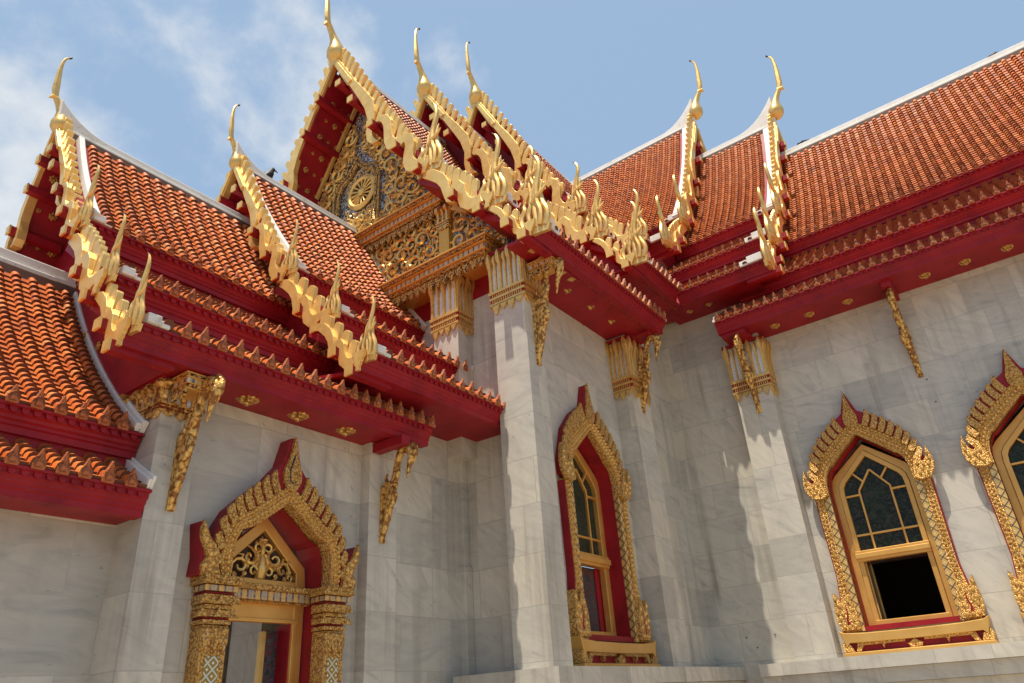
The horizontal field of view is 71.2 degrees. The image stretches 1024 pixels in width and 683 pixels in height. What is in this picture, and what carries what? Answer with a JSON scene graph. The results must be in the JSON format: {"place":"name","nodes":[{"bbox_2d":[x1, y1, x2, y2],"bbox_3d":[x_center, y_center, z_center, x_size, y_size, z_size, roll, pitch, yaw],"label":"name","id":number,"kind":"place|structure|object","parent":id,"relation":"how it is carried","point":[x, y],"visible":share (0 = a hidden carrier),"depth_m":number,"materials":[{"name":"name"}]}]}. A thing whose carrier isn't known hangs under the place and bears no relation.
{"place":"outdoors","nodes":[
{"label":"outdoors","id":0,"kind":"place"},
{"bbox_2d":[0,247,156,682],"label":"temple wing","id":1,"kind":"structure","parent":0,"point":[77,480],"depth_m":4.74,"materials":[{"name":"orange tile"}]},
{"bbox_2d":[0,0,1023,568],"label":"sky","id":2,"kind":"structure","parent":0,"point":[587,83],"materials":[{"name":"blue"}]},
{"bbox_2d":[279,0,747,682],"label":"temple wing","id":3,"kind":"structure","parent":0,"point":[541,324],"depth_m":8.58,"materials":[{"name":"white stone"}]},
{"bbox_2d":[410,28,681,323],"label":"gable block","id":4,"kind":"structure","parent":3,"relation":"on","point":[471,149],"depth_m":11.02,"materials":[{"name":"metal"}]},
{"bbox_2d":[463,41,650,253],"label":"gable block","id":5,"kind":"structure","parent":4,"relation":"on","point":[484,120],"depth_m":14.37,"materials":[{"name":"metal"}]},
{"bbox_2d":[555,383,659,665],"bbox_3d":[0.898,2.000,8.213,0.445,3.229,1.600,-22,-32,31],"label":"window","id":6,"kind":"structure","parent":3,"relation":"in","point":[594,488],"depth_m":8.18,"materials":[{"name":"gold metal"}]},
{"label":"ground","id":7,"kind":"structure","parent":0,"visible":0},
{"bbox_2d":[4,57,434,682],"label":"temple wing","id":8,"kind":"structure","parent":7,"relation":"on","point":[256,543],"depth_m":5.91,"materials":[{"name":"white stone"}]},
{"bbox_2d":[183,437,359,682],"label":"door","id":9,"kind":"structure","parent":8,"relation":"in","point":[255,576],"depth_m":5.74,"materials":[{"name":"gold metal"}]},
{"bbox_2d":[216,104,505,682],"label":"temple wing","id":10,"kind":"structure","parent":7,"relation":"on","point":[325,275],"depth_m":7.38,"materials":[{"name":"white stone"}]},
{"bbox_2d":[265,167,277,177],"bbox_3d":[-3.332,-2.262,9.771,0.275,0.373,0.142,11,-31,-27],"label":"bird","id":11,"kind":"object","parent":10,"relation":"on","point":[270,172],"visible":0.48,"depth_m":9.79},
{"bbox_2d":[659,41,1023,682],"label":"temple wing","id":12,"kind":"structure","parent":7,"relation":"on","point":[846,393],"depth_m":9.47,"materials":[{"name":"white stone"}]},
{"bbox_2d":[648,55,791,324],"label":"gable block","id":13,"kind":"structure","parent":12,"relation":"on","point":[736,236],"depth_m":12.68,"materials":[{"name":"tile"}]},
{"bbox_2d":[570,60,706,270],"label":"gable block","id":14,"kind":"structure","parent":13,"relation":"on","point":[658,174],"depth_m":15.66,"materials":[{"name":"tile"}]},
{"bbox_2d":[803,391,998,656],"bbox_3d":[4.712,2.195,9.105,1.600,3.229,0.725,-22,-32,31],"label":"window","id":15,"kind":"structure","parent":12,"relation":"in","point":[888,508],"depth_m":8.94,"materials":[{"name":"gold metal"}]},
{"bbox_2d":[961,348,1023,618],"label":"window","id":16,"kind":"structure","parent":12,"relation":"in","point":[994,403],"depth_m":8.44,"materials":[{"name":"gold metal"}]}
]}

